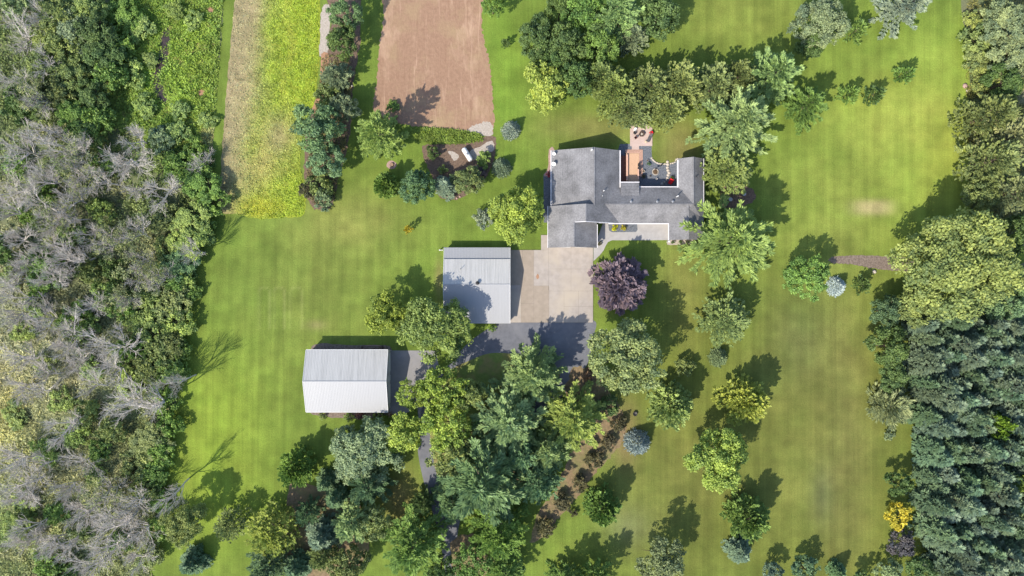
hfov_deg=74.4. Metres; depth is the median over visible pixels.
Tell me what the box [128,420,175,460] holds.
bush
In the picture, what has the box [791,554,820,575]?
broadleaf tree
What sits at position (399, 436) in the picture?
broadleaf tree
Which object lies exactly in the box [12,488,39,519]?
bush
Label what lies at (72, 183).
bare tree
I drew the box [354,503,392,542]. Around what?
broadleaf tree
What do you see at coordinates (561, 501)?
bush
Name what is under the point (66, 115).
broadleaf tree
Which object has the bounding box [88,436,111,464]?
bush
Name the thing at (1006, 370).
spruce tree
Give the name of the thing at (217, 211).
bush
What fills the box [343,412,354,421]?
bush
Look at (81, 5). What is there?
broadleaf tree
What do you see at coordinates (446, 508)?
pine tree
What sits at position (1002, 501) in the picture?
spruce tree
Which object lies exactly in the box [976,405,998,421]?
spruce tree
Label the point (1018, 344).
spruce tree
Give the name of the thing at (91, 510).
bare tree
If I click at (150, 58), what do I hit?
bush
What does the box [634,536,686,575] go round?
broadleaf tree
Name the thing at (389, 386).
overhead door
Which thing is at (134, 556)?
bare tree
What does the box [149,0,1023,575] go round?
ground
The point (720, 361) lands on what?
spruce tree
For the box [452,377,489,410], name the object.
broadleaf tree
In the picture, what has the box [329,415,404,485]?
broadleaf tree
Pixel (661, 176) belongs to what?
gravel court
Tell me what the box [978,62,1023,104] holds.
broadleaf tree
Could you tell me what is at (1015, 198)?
tree
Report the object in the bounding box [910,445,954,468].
spruce tree
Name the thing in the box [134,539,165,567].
bush
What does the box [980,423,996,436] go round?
spruce tree
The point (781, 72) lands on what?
pine tree
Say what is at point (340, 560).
broadleaf tree
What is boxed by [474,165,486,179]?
bush
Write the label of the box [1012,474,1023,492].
bush
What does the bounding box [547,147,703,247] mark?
house
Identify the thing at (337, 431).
broadleaf tree
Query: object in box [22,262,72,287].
bare tree
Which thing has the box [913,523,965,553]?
spruce tree
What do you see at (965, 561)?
spruce tree
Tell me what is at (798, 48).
broadleaf tree
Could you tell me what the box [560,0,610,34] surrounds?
broadleaf tree
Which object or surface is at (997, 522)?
spruce tree
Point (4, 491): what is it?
bare tree
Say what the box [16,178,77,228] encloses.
bare tree
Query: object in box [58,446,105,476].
bare tree
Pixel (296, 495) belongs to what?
needle litter
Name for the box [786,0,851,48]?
broadleaf tree
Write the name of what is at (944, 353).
spruce tree
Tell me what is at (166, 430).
bush
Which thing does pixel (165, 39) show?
creek
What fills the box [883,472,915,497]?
broadleaf tree
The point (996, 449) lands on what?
spruce tree
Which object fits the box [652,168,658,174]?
fire ring
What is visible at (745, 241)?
broadleaf tree
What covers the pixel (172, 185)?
bare tree
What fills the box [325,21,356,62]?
broadleaf tree
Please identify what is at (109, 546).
bare tree
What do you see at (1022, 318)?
spruce tree
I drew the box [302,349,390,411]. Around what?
barn
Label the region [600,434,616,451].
bush
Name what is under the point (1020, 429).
spruce tree
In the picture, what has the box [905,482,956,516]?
spruce tree
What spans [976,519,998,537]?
spruce tree
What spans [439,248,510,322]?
shed
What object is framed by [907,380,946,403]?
spruce tree
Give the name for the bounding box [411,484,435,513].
pine tree
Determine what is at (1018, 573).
spruce tree
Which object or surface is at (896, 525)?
broadleaf tree
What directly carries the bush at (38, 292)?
on the woodland floor at (114, 137)
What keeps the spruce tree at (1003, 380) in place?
on the woodland floor at (1004, 306)
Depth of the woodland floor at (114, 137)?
135.00 m
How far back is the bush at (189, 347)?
133.18 m
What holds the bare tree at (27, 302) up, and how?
on the woodland floor at (114, 137)
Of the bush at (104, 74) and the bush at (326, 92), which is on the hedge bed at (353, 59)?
the bush at (326, 92)
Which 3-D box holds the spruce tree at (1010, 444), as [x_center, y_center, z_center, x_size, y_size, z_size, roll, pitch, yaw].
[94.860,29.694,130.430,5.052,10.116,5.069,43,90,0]
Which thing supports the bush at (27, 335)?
on the woodland floor at (114, 137)
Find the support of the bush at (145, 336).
on the woodland floor at (114, 137)
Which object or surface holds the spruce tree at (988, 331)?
on the woodland floor at (1004, 306)
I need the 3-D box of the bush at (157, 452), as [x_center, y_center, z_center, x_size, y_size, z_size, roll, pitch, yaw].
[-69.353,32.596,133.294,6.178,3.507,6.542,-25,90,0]
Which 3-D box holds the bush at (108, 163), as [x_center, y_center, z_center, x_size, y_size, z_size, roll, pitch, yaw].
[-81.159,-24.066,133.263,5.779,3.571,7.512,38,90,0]
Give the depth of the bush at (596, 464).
133.38 m
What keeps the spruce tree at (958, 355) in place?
on the woodland floor at (1004, 306)
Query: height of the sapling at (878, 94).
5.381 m
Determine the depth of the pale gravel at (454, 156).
134.98 m
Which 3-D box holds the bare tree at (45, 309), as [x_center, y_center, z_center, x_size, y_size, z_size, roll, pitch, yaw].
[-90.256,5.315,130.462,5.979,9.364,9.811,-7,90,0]
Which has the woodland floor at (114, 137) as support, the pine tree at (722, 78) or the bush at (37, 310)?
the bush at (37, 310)
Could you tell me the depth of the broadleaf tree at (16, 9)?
130.14 m
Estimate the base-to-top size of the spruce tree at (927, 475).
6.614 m
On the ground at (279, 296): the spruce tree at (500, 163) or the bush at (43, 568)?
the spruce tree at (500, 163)
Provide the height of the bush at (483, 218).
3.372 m
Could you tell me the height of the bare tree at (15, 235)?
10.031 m
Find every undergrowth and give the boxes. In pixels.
[0,0,222,575]
[963,0,1023,233]
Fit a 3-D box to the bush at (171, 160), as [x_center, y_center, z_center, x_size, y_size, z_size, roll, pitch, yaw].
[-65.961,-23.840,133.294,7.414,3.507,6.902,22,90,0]
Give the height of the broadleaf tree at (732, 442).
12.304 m
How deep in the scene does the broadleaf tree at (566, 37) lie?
127.41 m
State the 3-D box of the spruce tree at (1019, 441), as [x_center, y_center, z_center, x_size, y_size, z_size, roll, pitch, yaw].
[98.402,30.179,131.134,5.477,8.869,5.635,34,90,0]
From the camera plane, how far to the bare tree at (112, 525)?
128.45 m
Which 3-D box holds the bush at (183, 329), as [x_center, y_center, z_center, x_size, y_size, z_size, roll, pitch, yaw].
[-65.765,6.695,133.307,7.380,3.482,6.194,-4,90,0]
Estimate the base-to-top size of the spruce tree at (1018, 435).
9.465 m
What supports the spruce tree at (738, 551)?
on the ground at (279, 296)
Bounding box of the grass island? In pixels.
[429,353,559,483]
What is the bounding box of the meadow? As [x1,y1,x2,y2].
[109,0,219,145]
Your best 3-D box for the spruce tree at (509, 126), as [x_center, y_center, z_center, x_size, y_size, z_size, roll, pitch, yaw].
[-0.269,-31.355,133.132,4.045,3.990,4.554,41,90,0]
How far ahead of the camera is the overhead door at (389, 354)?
133.62 m
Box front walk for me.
[593,223,667,260]
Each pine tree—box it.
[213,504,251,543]
[245,548,294,575]
[293,494,325,526]
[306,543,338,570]
[319,62,354,95]
[330,491,378,543]
[348,461,398,507]
[354,109,409,160]
[379,497,455,575]
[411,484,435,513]
[428,421,532,532]
[432,482,462,521]
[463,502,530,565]
[468,370,558,457]
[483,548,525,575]
[497,332,567,408]
[502,439,539,476]
[509,460,565,504]
[523,416,570,473]
[536,379,606,453]
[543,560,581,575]
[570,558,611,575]
[581,0,645,53]
[582,58,620,97]
[591,66,639,121]
[607,86,651,129]
[616,23,649,57]
[629,61,673,120]
[646,91,687,133]
[659,58,703,116]
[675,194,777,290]
[685,60,737,113]
[685,84,777,170]
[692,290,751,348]
[699,144,753,201]
[719,58,758,97]
[736,46,804,105]
[781,84,828,135]
[868,0,932,39]
[947,92,1022,139]
[951,133,1023,191]
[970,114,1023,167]
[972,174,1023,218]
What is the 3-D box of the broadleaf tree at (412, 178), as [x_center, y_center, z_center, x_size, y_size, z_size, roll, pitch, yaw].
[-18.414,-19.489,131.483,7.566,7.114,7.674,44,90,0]
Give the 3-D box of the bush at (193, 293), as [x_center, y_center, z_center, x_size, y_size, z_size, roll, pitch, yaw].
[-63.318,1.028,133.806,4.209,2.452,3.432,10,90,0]
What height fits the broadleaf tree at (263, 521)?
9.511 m
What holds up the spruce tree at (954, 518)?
on the woodland floor at (1004, 306)
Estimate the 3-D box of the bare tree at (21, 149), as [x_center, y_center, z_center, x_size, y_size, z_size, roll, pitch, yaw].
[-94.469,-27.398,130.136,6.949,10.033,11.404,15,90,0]
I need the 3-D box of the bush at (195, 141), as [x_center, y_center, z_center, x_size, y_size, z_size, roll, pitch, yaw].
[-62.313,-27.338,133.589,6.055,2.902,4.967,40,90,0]
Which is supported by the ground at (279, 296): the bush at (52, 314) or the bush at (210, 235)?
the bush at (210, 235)
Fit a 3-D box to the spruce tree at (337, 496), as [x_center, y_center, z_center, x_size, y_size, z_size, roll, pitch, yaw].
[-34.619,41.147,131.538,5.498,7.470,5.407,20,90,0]
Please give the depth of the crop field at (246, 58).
134.99 m
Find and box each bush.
[0,265,22,288]
[0,399,28,431]
[1,151,29,180]
[1,511,39,546]
[8,317,39,341]
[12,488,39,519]
[17,205,43,228]
[22,292,45,319]
[26,271,61,297]
[27,436,60,467]
[29,181,58,208]
[32,352,59,376]
[32,547,70,575]
[40,501,70,526]
[42,310,61,330]
[47,385,77,412]
[50,155,80,176]
[52,556,80,575]
[54,225,86,247]
[55,309,93,341]
[61,116,106,149]
[61,420,90,448]
[62,297,95,322]
[66,521,96,544]
[70,336,89,356]
[72,258,103,283]
[72,315,102,340]
[72,398,99,428]
[78,352,103,380]
[80,106,116,138]
[83,464,109,487]
[85,149,117,183]
[85,196,117,223]
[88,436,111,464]
[89,281,118,313]
[90,59,129,90]
[92,416,128,442]
[98,256,132,284]
[105,530,134,552]
[106,0,143,31]
[106,24,136,61]
[107,290,135,320]
[109,336,138,366]
[116,363,146,397]
[117,307,146,333]
[119,57,145,89]
[119,447,151,486]
[127,471,161,502]
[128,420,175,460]
[129,15,156,44]
[131,91,157,120]
[131,187,161,226]
[131,309,170,344]
[132,338,152,359]
[132,351,164,387]
[134,286,162,315]
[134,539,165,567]
[136,457,169,489]
[141,52,158,69]
[141,333,174,369]
[144,199,178,234]
[145,517,167,541]
[146,436,175,467]
[146,489,171,513]
[147,125,175,157]
[149,384,183,418]
[151,234,188,275]
[153,298,178,324]
[153,358,185,383]
[156,409,186,437]
[157,284,192,319]
[159,250,200,284]
[161,149,195,184]
[161,306,197,336]
[162,0,186,19]
[162,331,185,358]
[163,119,191,147]
[163,271,188,292]
[165,227,207,263]
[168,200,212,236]
[169,99,190,120]
[169,361,191,381]
[173,338,192,359]
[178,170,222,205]
[178,270,196,289]
[183,9,203,32]
[183,135,211,160]
[183,285,202,300]
[186,224,216,246]
[188,152,216,182]
[191,185,231,216]
[196,213,216,228]
[197,112,219,128]
[298,183,313,198]
[303,171,333,195]
[313,79,340,106]
[314,187,332,211]
[319,412,326,419]
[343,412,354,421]
[356,412,364,419]
[372,412,384,420]
[386,99,399,112]
[426,145,440,161]
[437,164,448,174]
[472,208,493,230]
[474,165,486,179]
[476,150,491,168]
[488,324,496,331]
[535,518,556,538]
[553,491,570,511]
[569,509,577,516]
[571,473,588,492]
[582,366,595,380]
[582,451,603,471]
[594,394,619,421]
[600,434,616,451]
[609,415,626,431]
[674,358,696,376]
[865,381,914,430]
[883,427,895,440]
[956,22,998,63]
[961,9,982,32]
[961,43,991,77]
[969,59,1001,93]
[981,37,1011,62]
[991,410,1018,440]
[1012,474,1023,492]
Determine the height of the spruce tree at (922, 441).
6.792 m
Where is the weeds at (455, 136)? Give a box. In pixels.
[410,127,483,144]
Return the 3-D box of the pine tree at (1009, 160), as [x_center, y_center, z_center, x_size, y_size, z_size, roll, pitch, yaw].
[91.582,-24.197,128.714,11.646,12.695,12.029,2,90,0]
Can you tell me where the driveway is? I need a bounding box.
[418,320,595,575]
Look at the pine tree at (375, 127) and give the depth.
127.50 m
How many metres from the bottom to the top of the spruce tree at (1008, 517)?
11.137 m
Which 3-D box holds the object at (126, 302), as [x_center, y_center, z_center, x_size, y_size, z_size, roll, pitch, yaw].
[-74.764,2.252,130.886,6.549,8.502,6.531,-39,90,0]
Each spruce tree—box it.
[179,542,213,574]
[282,547,312,575]
[304,512,342,550]
[315,467,338,490]
[324,480,351,508]
[435,175,455,201]
[491,157,512,179]
[501,121,519,141]
[623,428,649,454]
[707,346,726,367]
[721,534,751,564]
[824,558,846,575]
[825,276,846,296]
[897,308,939,336]
[900,341,941,364]
[901,351,946,376]
[904,331,944,346]
[905,373,940,390]
[905,396,942,427]
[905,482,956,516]
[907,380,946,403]
[907,511,958,541]
[908,372,963,395]
[909,463,942,484]
[910,429,944,454]
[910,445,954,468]
[913,411,959,438]
[913,498,961,523]
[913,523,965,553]
[915,384,968,415]
[916,476,949,494]
[920,547,963,575]
[925,344,954,360]
[925,466,960,484]
[926,313,950,330]
[926,404,958,422]
[930,559,963,575]
[933,328,961,347]
[933,488,972,508]
[934,360,959,378]
[938,311,974,333]
[938,422,967,437]
[938,540,980,567]
[940,436,962,455]
[940,492,986,517]
[941,345,967,364]
[941,475,973,494]
[943,333,981,352]
[945,348,988,369]
[947,539,981,561]
[948,436,973,453]
[948,520,973,541]
[950,452,967,466]
[950,466,984,497]
[951,464,980,484]
[952,362,970,372]
[952,375,972,389]
[953,451,984,463]
[954,408,976,424]
[957,327,987,348]
[957,368,985,381]
[958,407,993,426]
[958,436,990,457]
[959,389,981,409]
[960,423,987,438]
[960,514,976,523]
[960,564,985,575]
[961,463,1001,495]
[963,389,990,408]
[963,464,996,485]
[963,549,994,571]
[965,462,1015,482]
[965,521,985,535]
[966,534,996,552]
[968,322,1002,337]
[969,436,1009,460]
[970,384,1002,398]
[971,317,984,327]
[971,367,990,388]
[972,538,1007,559]
[973,505,992,521]
[973,554,1008,575]
[975,363,1003,380]
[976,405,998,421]
[976,442,1000,464]
[976,495,999,515]
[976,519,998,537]
[977,514,1014,532]
[978,310,1010,329]
[978,344,1000,360]
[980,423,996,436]
[982,350,1014,368]
[982,396,1002,407]
[982,401,1023,419]
[983,486,1020,506]
[984,336,1002,350]
[984,537,1023,572]
[985,431,1023,450]
[985,481,1021,503]
[986,433,1019,464]
[989,329,1015,350]
[989,372,1023,401]
[989,376,1014,388]
[993,387,1023,402]
[993,504,1023,526]
[994,313,1023,336]
[994,360,1015,378]
[994,514,1016,537]
[996,415,1023,436]
[996,463,1023,484]
[996,488,1023,513]
[996,536,1022,554]
[999,511,1023,526]
[1000,571,1023,575]
[1001,346,1023,368]
[1002,402,1023,420]
[1003,334,1023,350]
[1003,450,1023,466]
[1003,463,1023,478]
[1007,365,1023,378]
[1007,399,1023,409]
[1007,536,1023,551]
[1009,525,1023,540]
[1010,420,1023,438]
[1010,434,1023,452]
[1014,317,1023,337]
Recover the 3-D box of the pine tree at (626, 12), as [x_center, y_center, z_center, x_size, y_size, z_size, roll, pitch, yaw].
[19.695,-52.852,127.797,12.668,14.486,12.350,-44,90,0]
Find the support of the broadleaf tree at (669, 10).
on the ground at (279, 296)
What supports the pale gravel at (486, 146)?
on the tank bed at (461, 162)
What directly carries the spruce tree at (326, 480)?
on the ground at (279, 296)
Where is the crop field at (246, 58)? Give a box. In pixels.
[218,0,320,218]
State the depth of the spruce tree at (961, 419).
129.81 m
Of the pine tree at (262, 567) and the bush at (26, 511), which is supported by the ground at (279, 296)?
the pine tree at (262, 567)
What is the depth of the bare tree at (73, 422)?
128.62 m
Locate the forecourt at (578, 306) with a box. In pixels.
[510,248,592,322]
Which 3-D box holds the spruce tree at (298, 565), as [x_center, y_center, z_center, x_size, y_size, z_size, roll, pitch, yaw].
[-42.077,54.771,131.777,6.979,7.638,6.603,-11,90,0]
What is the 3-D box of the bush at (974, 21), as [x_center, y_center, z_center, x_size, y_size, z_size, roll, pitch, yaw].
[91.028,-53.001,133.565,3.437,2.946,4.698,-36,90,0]
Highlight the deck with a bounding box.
[621,150,642,181]
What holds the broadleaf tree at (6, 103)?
on the woodland floor at (114, 137)
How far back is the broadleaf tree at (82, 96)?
130.89 m
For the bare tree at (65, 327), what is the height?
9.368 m
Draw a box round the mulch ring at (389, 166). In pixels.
[386,160,395,168]
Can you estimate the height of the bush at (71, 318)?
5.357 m
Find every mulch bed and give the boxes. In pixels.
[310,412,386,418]
[311,343,391,350]
[530,366,625,542]
[828,255,916,271]
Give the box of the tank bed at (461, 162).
[422,136,495,199]
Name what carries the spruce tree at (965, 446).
on the woodland floor at (1004, 306)
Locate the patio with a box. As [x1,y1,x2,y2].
[630,124,651,145]
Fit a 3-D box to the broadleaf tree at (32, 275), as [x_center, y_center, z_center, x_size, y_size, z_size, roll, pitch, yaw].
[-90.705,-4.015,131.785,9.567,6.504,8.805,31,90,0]
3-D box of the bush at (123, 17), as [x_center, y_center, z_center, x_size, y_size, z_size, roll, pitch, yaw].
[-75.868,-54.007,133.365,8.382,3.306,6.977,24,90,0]
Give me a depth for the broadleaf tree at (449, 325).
125.73 m
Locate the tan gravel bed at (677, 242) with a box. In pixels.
[667,240,692,244]
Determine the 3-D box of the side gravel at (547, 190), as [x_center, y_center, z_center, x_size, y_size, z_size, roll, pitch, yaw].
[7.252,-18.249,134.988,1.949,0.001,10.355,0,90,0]
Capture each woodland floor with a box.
[0,0,222,575]
[908,263,1023,464]
[961,0,1023,245]
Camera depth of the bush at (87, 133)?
131.06 m
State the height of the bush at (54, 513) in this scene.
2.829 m
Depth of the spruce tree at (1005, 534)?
130.33 m
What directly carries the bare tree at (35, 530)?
on the woodland floor at (114, 137)
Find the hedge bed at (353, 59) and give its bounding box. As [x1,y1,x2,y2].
[303,0,360,210]
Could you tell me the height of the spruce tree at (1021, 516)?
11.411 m
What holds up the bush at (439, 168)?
on the tank bed at (461, 162)
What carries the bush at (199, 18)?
on the meadow
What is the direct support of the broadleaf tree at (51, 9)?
on the woodland floor at (114, 137)
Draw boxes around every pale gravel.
[448,151,458,160]
[468,121,492,135]
[469,141,493,159]
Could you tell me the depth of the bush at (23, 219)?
132.38 m
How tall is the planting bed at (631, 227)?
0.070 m
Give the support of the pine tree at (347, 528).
on the ground at (279, 296)
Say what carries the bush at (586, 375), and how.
on the mulch bed at (576, 464)
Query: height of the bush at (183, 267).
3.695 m
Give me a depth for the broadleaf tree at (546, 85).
127.47 m
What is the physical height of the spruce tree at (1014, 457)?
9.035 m
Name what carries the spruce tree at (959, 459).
on the woodland floor at (1004, 306)
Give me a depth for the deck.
134.40 m
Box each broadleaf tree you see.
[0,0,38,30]
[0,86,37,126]
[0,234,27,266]
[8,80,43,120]
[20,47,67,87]
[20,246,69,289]
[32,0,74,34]
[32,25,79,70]
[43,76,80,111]
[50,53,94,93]
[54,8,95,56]
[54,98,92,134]
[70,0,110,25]
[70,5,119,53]
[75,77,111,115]
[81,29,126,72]
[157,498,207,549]
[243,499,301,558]
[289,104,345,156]
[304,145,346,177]
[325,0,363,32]
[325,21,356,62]
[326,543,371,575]
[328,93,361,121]
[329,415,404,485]
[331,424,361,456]
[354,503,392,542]
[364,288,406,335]
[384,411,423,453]
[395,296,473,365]
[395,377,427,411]
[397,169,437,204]
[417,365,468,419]
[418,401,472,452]
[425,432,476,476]
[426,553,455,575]
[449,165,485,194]
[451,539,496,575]
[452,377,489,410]
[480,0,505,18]
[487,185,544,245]
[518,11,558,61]
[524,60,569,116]
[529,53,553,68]
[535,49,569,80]
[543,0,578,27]
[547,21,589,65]
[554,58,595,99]
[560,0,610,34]
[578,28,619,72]
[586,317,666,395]
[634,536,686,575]
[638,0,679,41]
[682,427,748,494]
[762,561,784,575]
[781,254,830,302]
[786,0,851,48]
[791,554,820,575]
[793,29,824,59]
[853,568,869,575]
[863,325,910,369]
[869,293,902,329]
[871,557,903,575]
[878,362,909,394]
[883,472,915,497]
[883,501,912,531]
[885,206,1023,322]
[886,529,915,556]
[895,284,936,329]
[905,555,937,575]
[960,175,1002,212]
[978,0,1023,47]
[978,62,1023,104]
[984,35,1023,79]
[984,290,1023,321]
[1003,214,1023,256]
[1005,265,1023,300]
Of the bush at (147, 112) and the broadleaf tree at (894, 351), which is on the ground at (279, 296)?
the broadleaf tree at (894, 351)
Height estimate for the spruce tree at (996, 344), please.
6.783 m
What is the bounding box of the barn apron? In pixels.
[385,351,438,421]
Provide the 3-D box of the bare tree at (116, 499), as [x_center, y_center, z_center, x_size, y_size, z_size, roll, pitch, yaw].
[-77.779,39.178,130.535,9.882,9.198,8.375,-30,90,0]
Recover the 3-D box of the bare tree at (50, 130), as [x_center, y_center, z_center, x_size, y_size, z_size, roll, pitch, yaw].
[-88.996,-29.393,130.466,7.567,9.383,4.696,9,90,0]
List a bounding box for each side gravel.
[543,175,550,222]
[544,147,553,175]
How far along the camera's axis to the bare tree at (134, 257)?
129.27 m
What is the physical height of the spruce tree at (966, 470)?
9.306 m
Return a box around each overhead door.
[388,353,390,371]
[388,384,390,404]
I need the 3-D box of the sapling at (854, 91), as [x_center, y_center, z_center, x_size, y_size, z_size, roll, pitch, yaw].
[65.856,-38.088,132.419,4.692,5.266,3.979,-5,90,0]
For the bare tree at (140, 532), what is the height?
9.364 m
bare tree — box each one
[0,6,33,62]
[0,66,44,98]
[0,117,39,172]
[0,162,36,212]
[0,191,23,219]
[0,220,42,251]
[0,273,26,298]
[0,282,45,309]
[0,305,35,333]
[0,339,44,379]
[0,440,44,482]
[0,462,54,506]
[0,484,42,509]
[0,533,42,554]
[2,247,43,283]
[3,375,36,404]
[5,512,49,540]
[9,377,61,404]
[11,79,56,119]
[12,447,61,489]
[13,128,92,177]
[14,246,51,266]
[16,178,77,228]
[19,157,69,196]
[20,0,49,34]
[21,292,59,340]
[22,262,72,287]
[22,530,73,560]
[24,353,63,386]
[26,120,64,142]
[26,221,74,260]
[28,196,74,239]
[29,43,61,82]
[31,261,80,288]
[36,535,80,566]
[39,410,85,450]
[42,238,96,272]
[44,304,95,354]
[45,480,87,507]
[47,339,82,362]
[49,174,88,219]
[50,204,89,230]
[52,153,98,201]
[53,131,100,178]
[58,346,95,379]
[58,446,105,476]
[59,545,115,575]
[62,499,98,532]
[65,290,108,319]
[67,321,143,377]
[69,490,110,534]
[71,221,102,251]
[72,364,108,400]
[76,161,118,198]
[76,473,130,513]
[78,523,136,570]
[87,504,138,555]
[90,218,134,261]
[96,350,140,396]
[98,147,155,183]
[99,376,172,425]
[99,482,153,527]
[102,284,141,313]
[109,257,158,298]
[113,510,166,555]
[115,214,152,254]
[116,122,153,161]
[120,178,152,200]
[120,549,155,575]
[123,244,156,278]
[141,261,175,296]
[143,171,180,215]
[149,373,196,398]
[152,478,189,520]
[172,237,205,264]
[188,148,215,173]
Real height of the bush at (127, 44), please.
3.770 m
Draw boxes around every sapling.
[403,225,413,234]
[501,38,509,48]
[833,85,860,105]
[843,18,867,45]
[850,274,870,295]
[860,84,886,106]
[891,64,916,84]
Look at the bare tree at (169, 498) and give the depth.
126.45 m
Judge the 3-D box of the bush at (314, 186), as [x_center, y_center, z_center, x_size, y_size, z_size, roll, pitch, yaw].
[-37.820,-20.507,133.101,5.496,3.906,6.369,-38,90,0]
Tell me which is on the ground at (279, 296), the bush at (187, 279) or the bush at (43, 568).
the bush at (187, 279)
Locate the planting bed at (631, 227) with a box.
[608,224,637,231]
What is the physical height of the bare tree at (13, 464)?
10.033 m
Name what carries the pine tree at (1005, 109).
on the woodland floor at (964, 5)
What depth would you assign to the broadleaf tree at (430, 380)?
125.91 m
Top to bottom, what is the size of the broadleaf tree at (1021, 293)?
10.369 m
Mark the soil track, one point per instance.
(326, 63)
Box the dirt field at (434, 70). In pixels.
[372,0,494,131]
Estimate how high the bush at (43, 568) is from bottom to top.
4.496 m
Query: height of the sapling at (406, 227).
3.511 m
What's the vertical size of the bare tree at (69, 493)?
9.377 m
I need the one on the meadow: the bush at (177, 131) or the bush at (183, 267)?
the bush at (177, 131)
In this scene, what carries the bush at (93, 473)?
on the woodland floor at (114, 137)
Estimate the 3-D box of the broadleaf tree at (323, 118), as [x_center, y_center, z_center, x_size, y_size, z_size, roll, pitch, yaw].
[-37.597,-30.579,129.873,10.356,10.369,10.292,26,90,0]
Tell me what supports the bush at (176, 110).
on the meadow
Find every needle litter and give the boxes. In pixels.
[284,483,368,575]
[450,533,492,574]
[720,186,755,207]
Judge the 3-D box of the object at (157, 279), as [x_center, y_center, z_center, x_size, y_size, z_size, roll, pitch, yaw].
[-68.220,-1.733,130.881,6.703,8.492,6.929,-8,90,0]
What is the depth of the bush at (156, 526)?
133.02 m
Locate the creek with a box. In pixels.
[151,27,171,103]
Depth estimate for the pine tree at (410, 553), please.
127.88 m
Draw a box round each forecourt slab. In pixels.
[510,250,548,321]
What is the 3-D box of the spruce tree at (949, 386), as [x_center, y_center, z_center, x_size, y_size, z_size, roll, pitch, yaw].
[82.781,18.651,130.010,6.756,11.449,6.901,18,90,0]
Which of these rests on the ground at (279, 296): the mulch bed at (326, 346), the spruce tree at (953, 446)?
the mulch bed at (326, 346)
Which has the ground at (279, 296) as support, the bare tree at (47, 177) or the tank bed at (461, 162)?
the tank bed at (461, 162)
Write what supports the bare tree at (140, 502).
on the woodland floor at (114, 137)
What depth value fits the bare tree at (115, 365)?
128.88 m
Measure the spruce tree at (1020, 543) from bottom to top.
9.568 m
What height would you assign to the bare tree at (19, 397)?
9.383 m
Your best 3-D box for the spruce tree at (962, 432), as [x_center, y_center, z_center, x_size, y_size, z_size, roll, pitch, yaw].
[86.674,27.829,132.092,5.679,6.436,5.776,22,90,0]
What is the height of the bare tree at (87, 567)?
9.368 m
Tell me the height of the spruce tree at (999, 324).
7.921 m
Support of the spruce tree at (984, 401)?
on the woodland floor at (1004, 306)
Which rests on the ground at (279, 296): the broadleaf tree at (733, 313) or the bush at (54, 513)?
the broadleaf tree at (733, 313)
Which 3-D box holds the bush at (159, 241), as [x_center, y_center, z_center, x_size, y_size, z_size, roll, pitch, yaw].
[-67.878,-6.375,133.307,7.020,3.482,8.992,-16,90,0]
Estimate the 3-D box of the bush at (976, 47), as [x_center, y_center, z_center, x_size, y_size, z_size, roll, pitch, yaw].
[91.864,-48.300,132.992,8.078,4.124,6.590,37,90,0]
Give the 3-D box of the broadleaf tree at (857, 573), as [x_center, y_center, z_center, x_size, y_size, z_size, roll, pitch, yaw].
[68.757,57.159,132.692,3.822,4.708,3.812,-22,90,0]
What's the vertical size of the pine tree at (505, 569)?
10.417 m
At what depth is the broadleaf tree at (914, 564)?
131.12 m
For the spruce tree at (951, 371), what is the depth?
130.33 m
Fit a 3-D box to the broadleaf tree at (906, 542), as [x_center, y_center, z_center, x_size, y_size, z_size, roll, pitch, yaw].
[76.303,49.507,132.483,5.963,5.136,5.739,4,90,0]
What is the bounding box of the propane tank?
[462,147,472,161]
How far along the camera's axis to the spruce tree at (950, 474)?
130.26 m
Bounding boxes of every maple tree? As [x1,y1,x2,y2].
[277,444,317,487]
[373,171,401,199]
[582,482,621,527]
[587,252,648,315]
[645,379,693,431]
[711,373,771,426]
[719,492,770,544]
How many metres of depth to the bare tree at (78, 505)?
128.97 m
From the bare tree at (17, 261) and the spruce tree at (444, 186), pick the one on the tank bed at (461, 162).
the spruce tree at (444, 186)
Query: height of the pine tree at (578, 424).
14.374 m
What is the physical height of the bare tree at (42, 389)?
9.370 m
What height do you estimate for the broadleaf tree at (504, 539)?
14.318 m
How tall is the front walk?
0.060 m
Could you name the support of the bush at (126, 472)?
on the woodland floor at (114, 137)
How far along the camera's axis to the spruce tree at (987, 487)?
129.00 m
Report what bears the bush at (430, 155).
on the tank bed at (461, 162)
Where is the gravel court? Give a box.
[618,144,676,185]
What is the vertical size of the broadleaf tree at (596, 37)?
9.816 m
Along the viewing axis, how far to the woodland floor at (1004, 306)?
135.00 m
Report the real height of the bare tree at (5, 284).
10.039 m
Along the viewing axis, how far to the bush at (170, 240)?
132.10 m
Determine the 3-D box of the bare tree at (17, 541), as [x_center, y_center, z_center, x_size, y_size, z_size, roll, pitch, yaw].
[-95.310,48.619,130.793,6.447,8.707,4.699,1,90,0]
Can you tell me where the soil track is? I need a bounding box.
[312,52,328,113]
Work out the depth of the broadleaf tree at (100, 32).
129.67 m
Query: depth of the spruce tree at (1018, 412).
129.89 m
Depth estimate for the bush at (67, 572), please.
131.93 m
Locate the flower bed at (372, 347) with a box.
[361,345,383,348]
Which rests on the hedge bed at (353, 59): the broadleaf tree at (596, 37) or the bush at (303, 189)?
the bush at (303, 189)
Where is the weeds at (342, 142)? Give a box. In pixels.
[307,54,352,203]
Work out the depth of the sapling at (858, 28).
131.72 m

